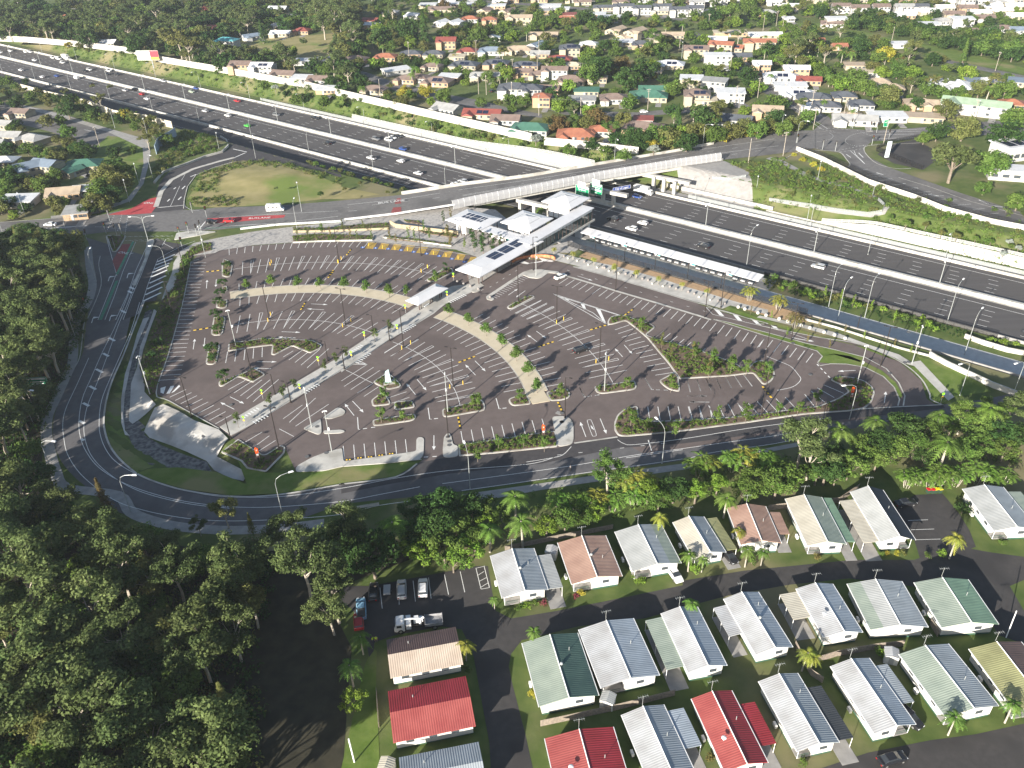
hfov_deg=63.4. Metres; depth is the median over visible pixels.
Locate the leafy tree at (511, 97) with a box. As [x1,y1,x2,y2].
[502,93,518,104]
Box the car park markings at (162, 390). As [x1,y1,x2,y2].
[62,204,886,520]
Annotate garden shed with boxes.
[377,756,395,767]
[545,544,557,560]
[599,690,616,711]
[883,646,899,665]
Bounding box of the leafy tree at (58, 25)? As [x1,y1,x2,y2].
[48,22,65,38]
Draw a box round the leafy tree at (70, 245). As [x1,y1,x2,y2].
[41,227,76,255]
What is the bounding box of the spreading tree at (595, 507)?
[584,501,606,520]
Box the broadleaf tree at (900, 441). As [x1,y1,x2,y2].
[886,434,910,459]
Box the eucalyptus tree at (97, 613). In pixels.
[38,609,103,663]
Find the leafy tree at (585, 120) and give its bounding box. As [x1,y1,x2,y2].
[577,114,595,127]
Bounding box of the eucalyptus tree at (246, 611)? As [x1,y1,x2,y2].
[207,599,255,662]
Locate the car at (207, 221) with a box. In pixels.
[205,219,216,223]
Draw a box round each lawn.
[89,136,143,204]
[138,460,416,494]
[341,649,379,767]
[478,478,1023,767]
[819,354,901,397]
[911,366,946,402]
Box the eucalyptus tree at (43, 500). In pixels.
[30,482,81,515]
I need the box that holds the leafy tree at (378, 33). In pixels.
[366,26,392,44]
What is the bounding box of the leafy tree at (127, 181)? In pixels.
[106,171,135,187]
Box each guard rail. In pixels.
[240,204,452,229]
[357,502,378,507]
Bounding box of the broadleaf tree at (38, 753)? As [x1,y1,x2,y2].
[9,737,80,767]
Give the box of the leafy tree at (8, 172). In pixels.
[0,166,20,185]
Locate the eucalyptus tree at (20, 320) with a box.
[4,314,60,360]
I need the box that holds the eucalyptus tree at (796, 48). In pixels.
[789,44,805,64]
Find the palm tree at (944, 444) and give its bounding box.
[927,434,965,465]
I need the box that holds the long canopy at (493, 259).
[455,233,543,283]
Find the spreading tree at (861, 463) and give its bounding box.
[828,448,871,479]
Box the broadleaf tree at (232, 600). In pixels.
[198,588,242,607]
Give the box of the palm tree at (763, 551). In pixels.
[754,547,770,565]
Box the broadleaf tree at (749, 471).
[734,466,769,495]
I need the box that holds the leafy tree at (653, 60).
[645,58,661,65]
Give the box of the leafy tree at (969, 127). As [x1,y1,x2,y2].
[947,114,983,141]
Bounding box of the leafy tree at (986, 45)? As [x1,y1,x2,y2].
[972,40,993,55]
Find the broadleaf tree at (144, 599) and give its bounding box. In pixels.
[136,590,172,626]
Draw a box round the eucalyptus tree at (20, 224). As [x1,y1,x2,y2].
[12,222,32,227]
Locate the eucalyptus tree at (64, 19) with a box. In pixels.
[53,14,70,24]
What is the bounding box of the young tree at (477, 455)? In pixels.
[473,447,481,460]
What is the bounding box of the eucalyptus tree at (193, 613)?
[167,576,234,661]
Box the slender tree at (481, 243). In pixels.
[479,233,486,253]
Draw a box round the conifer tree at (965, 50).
[958,38,969,62]
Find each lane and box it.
[109,197,156,214]
[112,244,130,271]
[205,215,284,222]
[332,549,1023,767]
[341,405,944,493]
[824,724,1023,767]
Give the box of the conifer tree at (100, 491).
[93,477,116,515]
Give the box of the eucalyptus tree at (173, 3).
[166,2,180,9]
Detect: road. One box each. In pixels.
[0,130,814,242]
[53,238,1022,525]
[152,141,271,212]
[560,236,1023,374]
[694,32,1023,223]
[945,60,1023,76]
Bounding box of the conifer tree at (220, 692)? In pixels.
[214,681,243,707]
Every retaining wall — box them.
[352,116,592,166]
[557,242,1023,378]
[667,183,772,209]
[766,210,1023,268]
[805,318,928,355]
[928,351,1016,395]
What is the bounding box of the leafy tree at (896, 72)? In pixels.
[889,62,907,78]
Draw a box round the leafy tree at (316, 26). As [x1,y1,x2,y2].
[311,16,328,30]
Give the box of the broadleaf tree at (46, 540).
[34,519,73,556]
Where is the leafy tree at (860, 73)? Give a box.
[846,68,869,80]
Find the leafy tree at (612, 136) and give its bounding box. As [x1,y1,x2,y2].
[607,131,623,143]
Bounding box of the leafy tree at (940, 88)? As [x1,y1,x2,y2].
[933,85,951,99]
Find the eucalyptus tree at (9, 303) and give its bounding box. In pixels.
[0,292,39,316]
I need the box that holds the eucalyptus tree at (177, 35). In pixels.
[162,28,185,59]
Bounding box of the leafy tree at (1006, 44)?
[998,41,1014,49]
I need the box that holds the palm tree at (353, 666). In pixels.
[337,658,362,686]
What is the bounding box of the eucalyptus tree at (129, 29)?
[124,22,137,31]
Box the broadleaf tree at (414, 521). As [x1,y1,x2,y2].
[399,512,437,547]
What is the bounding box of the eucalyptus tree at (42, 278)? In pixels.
[31,271,59,287]
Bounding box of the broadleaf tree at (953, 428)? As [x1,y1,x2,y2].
[940,416,964,434]
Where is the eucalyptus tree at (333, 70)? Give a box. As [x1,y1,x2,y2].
[330,67,341,81]
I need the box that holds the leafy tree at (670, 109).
[664,103,682,117]
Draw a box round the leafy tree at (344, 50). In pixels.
[334,42,355,56]
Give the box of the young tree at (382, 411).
[374,406,385,422]
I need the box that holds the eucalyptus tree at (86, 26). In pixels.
[78,23,94,39]
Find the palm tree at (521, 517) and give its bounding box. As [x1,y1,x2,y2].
[503,513,535,547]
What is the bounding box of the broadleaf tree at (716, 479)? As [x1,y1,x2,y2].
[708,473,730,495]
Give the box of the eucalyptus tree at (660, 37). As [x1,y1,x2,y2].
[643,28,665,44]
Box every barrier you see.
[0,44,1023,278]
[0,55,1023,307]
[0,71,439,185]
[153,136,228,183]
[590,225,1023,343]
[964,334,1023,354]
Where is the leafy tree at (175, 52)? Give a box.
[164,43,183,56]
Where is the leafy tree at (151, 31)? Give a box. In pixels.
[144,29,158,36]
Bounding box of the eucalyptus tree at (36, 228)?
[23,227,40,232]
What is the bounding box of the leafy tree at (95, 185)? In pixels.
[84,176,115,195]
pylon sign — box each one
[254,447,259,463]
[542,424,544,436]
[850,387,854,402]
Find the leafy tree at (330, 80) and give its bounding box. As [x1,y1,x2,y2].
[322,75,338,84]
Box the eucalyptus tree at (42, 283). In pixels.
[31,281,49,288]
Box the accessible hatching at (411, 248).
[365,243,475,261]
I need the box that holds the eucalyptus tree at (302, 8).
[290,4,305,11]
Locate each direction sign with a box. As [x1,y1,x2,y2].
[26,377,48,390]
[576,181,588,196]
[590,179,602,196]
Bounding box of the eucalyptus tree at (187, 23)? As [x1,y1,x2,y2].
[180,19,195,27]
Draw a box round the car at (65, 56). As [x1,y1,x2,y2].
[61,53,69,59]
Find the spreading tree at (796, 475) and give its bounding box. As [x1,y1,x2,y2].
[775,460,810,485]
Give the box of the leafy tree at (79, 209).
[76,200,97,213]
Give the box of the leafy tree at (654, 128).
[645,123,670,143]
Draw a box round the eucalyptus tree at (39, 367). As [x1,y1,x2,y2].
[1,351,52,397]
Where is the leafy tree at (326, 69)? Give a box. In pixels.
[316,63,332,75]
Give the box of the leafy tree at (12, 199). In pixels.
[0,195,18,207]
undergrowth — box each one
[0,252,275,767]
[0,252,280,767]
[403,431,1021,534]
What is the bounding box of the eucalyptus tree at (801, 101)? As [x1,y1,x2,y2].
[794,97,807,114]
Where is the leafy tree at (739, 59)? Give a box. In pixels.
[729,57,745,67]
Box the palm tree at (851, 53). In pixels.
[845,51,856,61]
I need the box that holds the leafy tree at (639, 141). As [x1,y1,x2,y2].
[631,128,654,150]
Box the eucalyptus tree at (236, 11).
[231,7,244,15]
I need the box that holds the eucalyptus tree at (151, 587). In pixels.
[122,552,173,600]
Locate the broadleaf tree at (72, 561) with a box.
[62,552,97,577]
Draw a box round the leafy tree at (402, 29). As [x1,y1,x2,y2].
[395,17,420,41]
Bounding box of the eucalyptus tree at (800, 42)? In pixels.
[789,36,808,55]
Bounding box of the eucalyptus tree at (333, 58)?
[320,53,337,74]
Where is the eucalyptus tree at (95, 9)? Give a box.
[87,5,109,17]
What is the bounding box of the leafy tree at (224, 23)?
[216,22,236,33]
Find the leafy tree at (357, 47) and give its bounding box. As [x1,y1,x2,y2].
[343,41,362,54]
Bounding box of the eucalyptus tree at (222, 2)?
[218,0,231,5]
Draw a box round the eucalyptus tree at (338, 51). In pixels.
[323,47,342,56]
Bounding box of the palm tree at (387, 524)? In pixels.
[374,514,411,543]
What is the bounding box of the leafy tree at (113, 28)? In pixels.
[107,24,125,42]
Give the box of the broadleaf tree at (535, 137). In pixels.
[529,134,542,145]
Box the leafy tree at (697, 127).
[686,122,707,141]
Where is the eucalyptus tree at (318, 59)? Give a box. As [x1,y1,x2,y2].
[308,55,322,61]
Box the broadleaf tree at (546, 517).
[532,513,558,536]
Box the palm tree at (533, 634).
[526,626,541,640]
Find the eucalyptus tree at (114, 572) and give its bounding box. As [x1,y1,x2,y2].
[76,533,148,598]
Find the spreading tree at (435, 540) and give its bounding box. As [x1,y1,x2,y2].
[424,530,465,563]
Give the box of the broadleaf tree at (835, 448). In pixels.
[823,443,853,464]
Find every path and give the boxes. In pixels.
[23,105,149,217]
[162,256,181,299]
[463,442,801,497]
[767,157,888,216]
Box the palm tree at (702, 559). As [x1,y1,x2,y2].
[696,555,710,572]
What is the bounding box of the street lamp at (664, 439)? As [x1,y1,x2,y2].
[654,417,664,463]
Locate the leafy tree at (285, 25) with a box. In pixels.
[277,19,292,29]
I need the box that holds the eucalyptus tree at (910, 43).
[903,39,923,49]
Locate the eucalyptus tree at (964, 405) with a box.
[949,399,987,434]
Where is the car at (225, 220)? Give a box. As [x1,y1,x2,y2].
[223,218,234,222]
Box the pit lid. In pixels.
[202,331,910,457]
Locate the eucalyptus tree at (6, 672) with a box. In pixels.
[0,652,44,687]
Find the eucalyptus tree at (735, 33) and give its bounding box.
[731,28,746,43]
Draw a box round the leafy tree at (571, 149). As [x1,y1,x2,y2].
[562,143,577,154]
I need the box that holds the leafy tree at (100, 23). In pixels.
[94,21,105,35]
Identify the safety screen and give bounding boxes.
[452,152,721,208]
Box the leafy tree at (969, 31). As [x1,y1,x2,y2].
[959,28,972,37]
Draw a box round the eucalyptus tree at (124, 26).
[117,21,136,32]
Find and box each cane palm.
[545,491,574,510]
[561,490,587,509]
[574,491,600,510]
[586,487,610,504]
[601,488,626,512]
[611,471,644,491]
[614,481,647,506]
[629,466,662,488]
[681,450,715,476]
[698,452,725,471]
[718,449,752,471]
[730,444,762,468]
[740,286,760,299]
[748,446,779,470]
[758,450,788,472]
[769,294,790,309]
[785,312,805,328]
[893,468,925,488]
[903,466,934,486]
[917,469,945,489]
[921,461,962,488]
[944,464,975,485]
[960,458,998,484]
[976,467,1007,486]
[995,466,1021,486]
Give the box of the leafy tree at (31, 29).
[25,22,41,37]
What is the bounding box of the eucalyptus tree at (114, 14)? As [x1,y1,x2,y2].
[109,12,123,18]
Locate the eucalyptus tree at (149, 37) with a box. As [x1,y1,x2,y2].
[141,32,159,50]
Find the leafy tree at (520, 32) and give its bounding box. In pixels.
[508,29,522,41]
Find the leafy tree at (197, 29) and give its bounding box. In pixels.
[190,24,210,37]
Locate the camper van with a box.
[265,203,284,211]
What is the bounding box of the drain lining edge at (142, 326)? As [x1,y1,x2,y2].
[121,317,148,435]
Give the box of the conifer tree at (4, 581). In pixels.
[0,570,18,585]
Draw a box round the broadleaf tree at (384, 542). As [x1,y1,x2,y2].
[347,527,400,579]
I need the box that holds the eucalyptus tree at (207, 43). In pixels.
[201,37,222,55]
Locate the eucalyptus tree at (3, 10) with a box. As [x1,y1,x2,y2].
[0,7,7,15]
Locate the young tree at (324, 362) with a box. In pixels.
[321,358,325,371]
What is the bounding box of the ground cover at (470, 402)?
[112,220,870,466]
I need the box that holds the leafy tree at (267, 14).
[256,10,270,22]
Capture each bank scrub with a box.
[53,46,612,160]
[54,38,622,161]
[74,46,623,156]
[730,153,1023,273]
[735,157,1022,272]
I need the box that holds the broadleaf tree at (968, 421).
[956,413,998,437]
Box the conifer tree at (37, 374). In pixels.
[31,359,43,376]
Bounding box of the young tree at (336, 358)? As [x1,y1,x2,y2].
[332,352,339,365]
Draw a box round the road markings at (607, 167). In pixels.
[46,107,1004,240]
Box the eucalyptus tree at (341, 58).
[336,55,346,60]
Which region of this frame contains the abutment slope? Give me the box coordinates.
[677,161,753,209]
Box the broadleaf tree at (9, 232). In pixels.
[4,226,16,237]
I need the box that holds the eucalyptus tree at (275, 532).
[259,505,311,555]
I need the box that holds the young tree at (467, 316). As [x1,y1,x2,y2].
[463,313,473,325]
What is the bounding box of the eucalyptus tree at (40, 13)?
[33,9,49,17]
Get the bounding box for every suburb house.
[0,119,14,130]
[0,131,27,141]
[0,156,20,167]
[2,108,35,120]
[2,193,40,214]
[10,133,50,149]
[12,157,51,184]
[31,158,65,176]
[43,185,81,204]
[60,204,92,226]
[61,158,103,177]
[61,164,90,178]
[72,184,93,201]
[98,39,120,49]
[212,37,240,46]
[226,60,254,76]
[240,32,264,41]
[247,62,277,74]
[268,6,289,12]
[268,30,292,39]
[269,69,298,77]
[270,23,280,29]
[290,74,313,86]
[292,27,311,36]
[294,58,309,67]
[305,75,334,84]
[314,85,335,97]
[342,55,369,63]
[358,85,388,97]
[362,17,378,21]
[362,22,380,29]
[372,53,397,64]
[380,65,411,76]
[381,10,399,16]
[392,74,416,87]
[398,50,422,58]
[403,12,419,19]
[415,73,431,86]
[418,2,437,8]
[420,62,443,74]
[420,76,454,90]
[421,50,445,59]
[427,6,456,13]
[428,101,465,115]
[432,18,449,27]
[435,36,457,51]
[438,72,461,85]
[447,2,458,7]
[448,18,463,26]
[448,53,466,61]
[448,60,481,70]
[456,47,478,58]
[461,15,479,22]
[461,108,503,122]
[463,2,475,8]
[469,72,500,83]
[476,6,497,13]
[477,46,503,57]
[481,16,497,26]
[482,59,510,69]
[486,3,505,10]
[487,34,502,41]
[489,114,521,127]
[492,0,507,4]
[496,82,527,99]
[498,7,515,15]
[504,45,534,56]
[505,14,532,25]
[507,122,550,140]
[508,0,519,3]
[511,61,540,70]
[513,68,534,79]
[522,84,543,97]
[526,41,555,49]
[528,32,558,39]
[528,70,542,82]
[529,50,550,59]
[531,0,548,2]
[531,93,551,111]
[538,3,561,7]
[538,8,552,15]
[540,84,561,97]
[541,66,568,80]
[548,55,572,62]
[551,6,569,12]
[555,75,586,89]
[556,128,594,140]
[559,15,575,24]
[559,43,580,59]
[562,12,576,14]
[566,62,580,73]
[568,95,596,105]
[573,86,599,96]
[574,0,591,6]
[579,41,597,49]
[587,75,607,86]
[588,125,615,142]
[589,11,606,17]
[593,5,612,12]
[597,14,622,22]
[599,93,627,108]
[604,25,626,35]
[612,0,629,4]
[613,3,634,13]
[615,34,632,38]
[615,38,634,48]
[621,120,664,133]
[623,26,653,40]
[629,90,667,106]
[631,40,650,49]
[632,5,651,16]
[633,115,653,121]
[638,85,665,90]
[646,68,662,79]
[650,7,668,15]
[652,3,671,14]
[657,60,684,71]
[661,32,684,40]
[669,6,688,18]
[679,74,703,88]
[683,45,709,60]
[683,89,710,106]
[686,5,703,16]
[689,0,705,6]
[694,96,717,109]
[700,76,729,95]
[703,52,732,67]
[707,36,727,44]
[708,40,734,51]
[709,0,727,6]
[712,29,747,38]
[716,87,745,107]
[718,113,753,126]
[732,52,752,64]
[733,44,743,51]
[742,38,776,51]
[747,31,782,41]
[751,60,771,73]
[752,104,783,122]
[759,9,776,18]
[762,71,798,83]
[765,0,782,6]
[772,81,808,90]
[778,88,814,99]
[781,3,798,11]
[782,16,796,23]
[782,65,810,75]
[795,92,832,104]
[796,76,821,89]
[799,102,822,116]
[807,100,842,113]
[812,0,825,3]
[820,20,843,29]
[824,16,847,21]
[830,3,850,15]
[830,43,848,50]
[830,91,858,102]
[831,113,878,131]
[840,112,861,126]
[843,61,865,69]
[846,99,875,111]
[849,4,870,14]
[855,68,879,77]
[865,110,908,127]
[867,77,891,86]
[871,3,891,12]
[877,83,905,97]
[889,41,907,48]
[893,3,914,11]
[893,12,916,18]
[902,98,935,112]
[904,111,945,127]
[913,3,929,14]
[917,8,941,15]
[919,21,940,25]
[922,99,940,111]
[928,78,970,90]
[931,17,949,24]
[934,4,955,10]
[940,95,1012,122]
[942,10,965,17]
[945,0,955,3]
[945,83,972,94]
[950,16,975,26]
[955,0,975,6]
[956,4,978,11]
[964,77,1000,86]
[967,9,992,14]
[975,0,989,3]
[975,14,996,23]
[980,77,1004,83]
[981,3,1003,8]
[989,0,1007,2]
[989,7,1013,13]
[989,25,1009,32]
[993,0,1013,2]
[997,99,1023,109]
[1003,3,1023,10]
[1003,12,1023,19]
[1007,76,1023,87]
[1009,26,1023,34]
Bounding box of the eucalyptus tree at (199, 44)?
[191,36,204,54]
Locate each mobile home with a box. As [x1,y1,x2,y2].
[386,627,462,684]
[388,676,475,748]
[399,742,483,767]
[490,539,565,608]
[521,633,598,714]
[544,718,625,767]
[557,526,622,591]
[578,610,659,692]
[614,515,681,578]
[621,694,705,767]
[645,597,726,690]
[672,506,740,569]
[691,679,780,767]
[712,582,792,662]
[727,494,790,552]
[758,662,858,765]
[778,573,862,645]
[785,485,856,560]
[830,648,915,741]
[838,477,915,560]
[847,569,928,638]
[898,635,998,724]
[914,567,998,635]
[962,475,1023,538]
[968,630,1023,718]
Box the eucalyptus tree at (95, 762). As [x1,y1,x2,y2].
[75,749,117,767]
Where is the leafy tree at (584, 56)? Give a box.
[579,51,593,63]
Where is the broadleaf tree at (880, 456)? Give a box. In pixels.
[869,448,893,471]
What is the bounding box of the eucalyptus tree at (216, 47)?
[207,42,231,53]
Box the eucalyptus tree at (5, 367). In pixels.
[0,352,32,398]
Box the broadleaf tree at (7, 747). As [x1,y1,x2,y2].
[0,721,28,767]
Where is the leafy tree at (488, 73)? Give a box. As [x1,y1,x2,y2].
[480,70,493,81]
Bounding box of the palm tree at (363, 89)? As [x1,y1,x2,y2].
[357,86,366,93]
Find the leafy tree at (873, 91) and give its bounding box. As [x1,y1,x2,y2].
[865,86,882,98]
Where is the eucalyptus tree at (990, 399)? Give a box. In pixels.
[980,396,1017,419]
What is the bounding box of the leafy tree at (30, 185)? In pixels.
[28,177,45,190]
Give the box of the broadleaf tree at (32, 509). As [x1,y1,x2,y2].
[24,499,61,527]
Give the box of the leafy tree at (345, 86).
[334,81,349,93]
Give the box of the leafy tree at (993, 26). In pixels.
[985,23,1004,31]
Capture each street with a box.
[0,103,117,145]
[364,73,541,117]
[482,0,682,20]
[494,91,749,116]
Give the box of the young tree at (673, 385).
[669,377,676,392]
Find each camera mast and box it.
[136,355,149,393]
[225,309,235,344]
[303,387,311,426]
[322,410,331,450]
[444,372,447,411]
[604,351,606,390]
[857,344,868,383]
[911,325,922,363]
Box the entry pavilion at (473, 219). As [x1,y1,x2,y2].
[446,209,501,235]
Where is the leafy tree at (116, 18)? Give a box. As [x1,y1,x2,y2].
[108,15,123,22]
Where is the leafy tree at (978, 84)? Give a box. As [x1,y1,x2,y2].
[968,79,990,97]
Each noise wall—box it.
[0,36,531,140]
[17,84,172,127]
[154,127,176,153]
[544,137,638,153]
[796,146,1023,229]
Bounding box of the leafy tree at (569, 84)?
[560,79,576,92]
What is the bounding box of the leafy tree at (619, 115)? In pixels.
[614,111,631,124]
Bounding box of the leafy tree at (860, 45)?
[852,37,872,52]
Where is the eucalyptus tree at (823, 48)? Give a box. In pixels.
[818,44,836,62]
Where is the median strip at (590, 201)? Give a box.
[0,57,1023,309]
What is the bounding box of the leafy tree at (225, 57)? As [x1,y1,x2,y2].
[211,52,236,69]
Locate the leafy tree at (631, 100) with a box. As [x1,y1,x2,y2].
[621,93,639,109]
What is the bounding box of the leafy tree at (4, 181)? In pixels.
[0,177,15,193]
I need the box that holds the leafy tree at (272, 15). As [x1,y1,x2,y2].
[260,10,274,17]
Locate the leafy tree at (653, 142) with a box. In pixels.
[643,138,659,145]
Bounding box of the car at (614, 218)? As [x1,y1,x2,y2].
[607,216,618,221]
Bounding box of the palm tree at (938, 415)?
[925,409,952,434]
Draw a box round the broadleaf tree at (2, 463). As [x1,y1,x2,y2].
[0,461,33,493]
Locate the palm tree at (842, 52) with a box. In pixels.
[836,50,845,61]
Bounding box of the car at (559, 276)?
[554,273,566,279]
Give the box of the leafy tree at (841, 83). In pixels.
[832,77,852,90]
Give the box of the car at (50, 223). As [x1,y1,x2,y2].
[43,221,56,226]
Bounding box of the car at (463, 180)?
[458,178,467,181]
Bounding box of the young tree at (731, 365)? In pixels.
[727,358,737,368]
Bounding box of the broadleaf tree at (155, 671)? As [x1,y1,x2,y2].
[123,637,186,687]
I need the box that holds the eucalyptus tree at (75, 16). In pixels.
[67,9,84,21]
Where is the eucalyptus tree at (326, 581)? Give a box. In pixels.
[310,556,353,624]
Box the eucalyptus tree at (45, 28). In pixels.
[42,23,59,38]
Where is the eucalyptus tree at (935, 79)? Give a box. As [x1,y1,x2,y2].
[925,75,942,83]
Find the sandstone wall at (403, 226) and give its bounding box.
[293,220,457,233]
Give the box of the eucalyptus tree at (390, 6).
[385,2,401,18]
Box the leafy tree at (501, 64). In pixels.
[494,62,507,71]
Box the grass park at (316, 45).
[202,33,337,60]
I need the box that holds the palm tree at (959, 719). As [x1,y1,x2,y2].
[937,708,967,735]
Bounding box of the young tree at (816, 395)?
[813,389,823,404]
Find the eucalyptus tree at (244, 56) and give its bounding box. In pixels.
[240,51,251,58]
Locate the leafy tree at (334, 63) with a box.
[323,59,339,69]
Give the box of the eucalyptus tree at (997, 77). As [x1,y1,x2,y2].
[987,72,1006,82]
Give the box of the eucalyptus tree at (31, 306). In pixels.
[14,287,70,324]
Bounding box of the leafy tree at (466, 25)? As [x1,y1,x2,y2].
[462,20,474,33]
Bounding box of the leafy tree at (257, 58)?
[244,53,263,61]
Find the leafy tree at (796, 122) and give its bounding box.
[785,115,805,130]
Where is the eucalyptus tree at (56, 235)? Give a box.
[38,227,68,239]
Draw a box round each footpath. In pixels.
[40,246,323,534]
[230,285,549,403]
[268,101,1023,275]
[555,252,767,313]
[758,316,953,399]
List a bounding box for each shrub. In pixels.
[143,365,152,372]
[145,351,155,356]
[149,336,163,345]
[161,306,171,314]
[170,290,178,295]
[174,272,182,278]
[181,258,189,264]
[304,84,310,90]
[393,115,401,120]
[427,125,436,132]
[461,663,471,673]
[465,132,476,139]
[468,130,478,136]
[516,602,523,610]
[521,601,531,609]
[522,139,531,144]
[527,688,535,698]
[530,598,538,605]
[537,143,546,150]
[538,598,547,606]
[577,589,585,595]
[580,150,587,157]
[632,575,645,583]
[686,563,701,574]
[705,752,715,761]
[747,557,756,565]
[770,272,778,279]
[771,280,779,286]
[785,283,793,289]
[789,280,798,287]
[796,288,806,295]
[798,754,807,767]
[804,287,811,294]
[808,292,816,298]
[813,552,821,560]
[814,297,824,304]
[824,296,834,301]
[832,293,839,300]
[841,182,849,186]
[853,302,861,307]
[874,645,884,658]
[879,306,887,310]
[902,313,911,320]
[921,212,931,218]
[925,319,933,327]
[936,548,946,557]
[953,502,974,513]
[985,337,996,341]
[998,338,1009,345]
[998,539,1006,544]
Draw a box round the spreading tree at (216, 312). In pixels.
[209,308,222,318]
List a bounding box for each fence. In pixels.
[262,98,616,180]
[376,690,378,725]
[505,524,612,549]
[540,690,674,725]
[569,241,807,313]
[688,194,1023,274]
[764,271,997,337]
[768,484,859,509]
[795,641,823,682]
[805,147,1023,222]
[819,640,905,660]
[876,134,922,169]
[930,619,939,636]
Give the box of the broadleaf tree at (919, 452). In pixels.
[911,447,938,466]
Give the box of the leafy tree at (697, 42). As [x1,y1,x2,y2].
[689,39,705,44]
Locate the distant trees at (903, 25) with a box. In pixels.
[0,0,1023,218]
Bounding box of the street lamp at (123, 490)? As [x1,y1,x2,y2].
[120,474,136,511]
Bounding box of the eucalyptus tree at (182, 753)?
[130,724,237,767]
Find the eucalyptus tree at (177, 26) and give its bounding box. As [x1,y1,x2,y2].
[169,20,186,29]
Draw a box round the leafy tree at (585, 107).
[579,104,596,114]
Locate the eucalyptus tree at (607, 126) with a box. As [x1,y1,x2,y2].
[601,120,620,142]
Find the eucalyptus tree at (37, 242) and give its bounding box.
[21,238,56,253]
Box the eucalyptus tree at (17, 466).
[4,457,51,497]
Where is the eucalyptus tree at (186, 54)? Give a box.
[179,50,191,67]
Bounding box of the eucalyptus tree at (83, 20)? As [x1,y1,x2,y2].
[75,15,91,27]
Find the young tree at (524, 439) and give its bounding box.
[518,434,527,447]
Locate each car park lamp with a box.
[159,280,173,315]
[172,240,184,273]
[174,375,192,416]
[219,416,231,438]
[238,339,252,378]
[257,282,269,319]
[263,405,279,447]
[330,228,339,261]
[335,287,345,324]
[394,309,404,347]
[413,222,422,255]
[438,394,450,436]
[444,346,456,386]
[564,377,571,417]
[595,322,606,362]
[613,255,622,290]
[703,280,714,316]
[720,272,730,307]
[761,373,775,415]
[764,324,776,362]
[790,302,803,340]
[880,325,897,365]
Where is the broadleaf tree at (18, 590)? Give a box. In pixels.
[11,585,28,598]
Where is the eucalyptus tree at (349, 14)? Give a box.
[343,12,359,20]
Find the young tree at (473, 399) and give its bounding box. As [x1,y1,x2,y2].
[470,393,476,407]
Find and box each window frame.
[529,592,536,596]
[575,698,583,703]
[636,679,644,683]
[661,566,668,570]
[708,667,717,672]
[775,649,782,653]
[818,744,827,749]
[828,545,835,548]
[843,634,852,638]
[880,730,889,735]
[903,628,912,631]
[973,625,982,629]
[974,709,983,714]
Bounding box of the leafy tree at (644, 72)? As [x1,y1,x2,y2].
[631,58,661,82]
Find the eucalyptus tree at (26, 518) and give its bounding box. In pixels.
[13,495,37,528]
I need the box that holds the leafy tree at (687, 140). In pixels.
[673,133,698,151]
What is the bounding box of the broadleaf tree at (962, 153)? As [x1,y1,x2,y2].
[928,140,981,183]
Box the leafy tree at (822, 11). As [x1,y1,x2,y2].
[811,4,828,18]
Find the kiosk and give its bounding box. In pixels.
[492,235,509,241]
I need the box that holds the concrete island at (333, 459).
[296,269,710,471]
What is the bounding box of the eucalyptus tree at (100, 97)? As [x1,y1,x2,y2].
[90,92,105,104]
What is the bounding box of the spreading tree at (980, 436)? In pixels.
[963,431,996,454]
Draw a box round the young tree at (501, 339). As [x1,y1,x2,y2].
[496,333,506,344]
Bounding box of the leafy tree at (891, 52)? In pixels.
[876,46,896,62]
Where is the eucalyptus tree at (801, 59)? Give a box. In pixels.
[794,55,809,64]
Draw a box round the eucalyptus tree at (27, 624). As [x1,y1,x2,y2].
[0,601,78,661]
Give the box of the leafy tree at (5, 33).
[0,22,16,39]
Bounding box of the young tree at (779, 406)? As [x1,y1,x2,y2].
[776,401,783,411]
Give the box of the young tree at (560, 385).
[556,382,564,396]
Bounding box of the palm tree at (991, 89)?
[981,85,997,98]
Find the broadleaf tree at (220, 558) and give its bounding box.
[207,550,257,577]
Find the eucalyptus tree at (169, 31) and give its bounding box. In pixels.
[155,26,174,52]
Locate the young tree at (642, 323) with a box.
[638,316,646,328]
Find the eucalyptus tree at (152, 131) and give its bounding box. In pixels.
[147,128,164,139]
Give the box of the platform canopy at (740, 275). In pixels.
[571,227,776,289]
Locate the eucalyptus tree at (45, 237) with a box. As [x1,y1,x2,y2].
[39,234,64,253]
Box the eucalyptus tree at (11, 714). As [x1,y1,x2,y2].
[0,658,60,738]
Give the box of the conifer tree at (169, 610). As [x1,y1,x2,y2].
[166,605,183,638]
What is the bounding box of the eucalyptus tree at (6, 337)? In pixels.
[0,331,16,354]
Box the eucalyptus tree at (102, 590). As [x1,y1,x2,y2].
[50,564,123,647]
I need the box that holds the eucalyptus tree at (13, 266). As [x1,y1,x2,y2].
[3,263,19,268]
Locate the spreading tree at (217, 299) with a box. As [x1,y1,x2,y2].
[211,296,222,307]
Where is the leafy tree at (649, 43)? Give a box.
[641,41,658,55]
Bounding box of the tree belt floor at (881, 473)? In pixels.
[356,407,1023,550]
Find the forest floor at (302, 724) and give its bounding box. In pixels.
[0,218,443,767]
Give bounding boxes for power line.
[409,34,681,42]
[478,59,646,99]
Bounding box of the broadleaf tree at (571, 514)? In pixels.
[551,505,583,531]
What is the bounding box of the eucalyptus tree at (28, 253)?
[10,249,51,268]
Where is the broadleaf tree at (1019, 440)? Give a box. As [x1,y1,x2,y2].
[1004,421,1023,452]
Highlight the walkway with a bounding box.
[220,283,483,435]
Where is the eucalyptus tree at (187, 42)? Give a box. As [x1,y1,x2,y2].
[175,36,201,60]
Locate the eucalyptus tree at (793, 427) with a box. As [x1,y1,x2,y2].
[778,414,832,469]
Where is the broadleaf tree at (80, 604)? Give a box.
[47,587,92,613]
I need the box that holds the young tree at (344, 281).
[338,276,349,286]

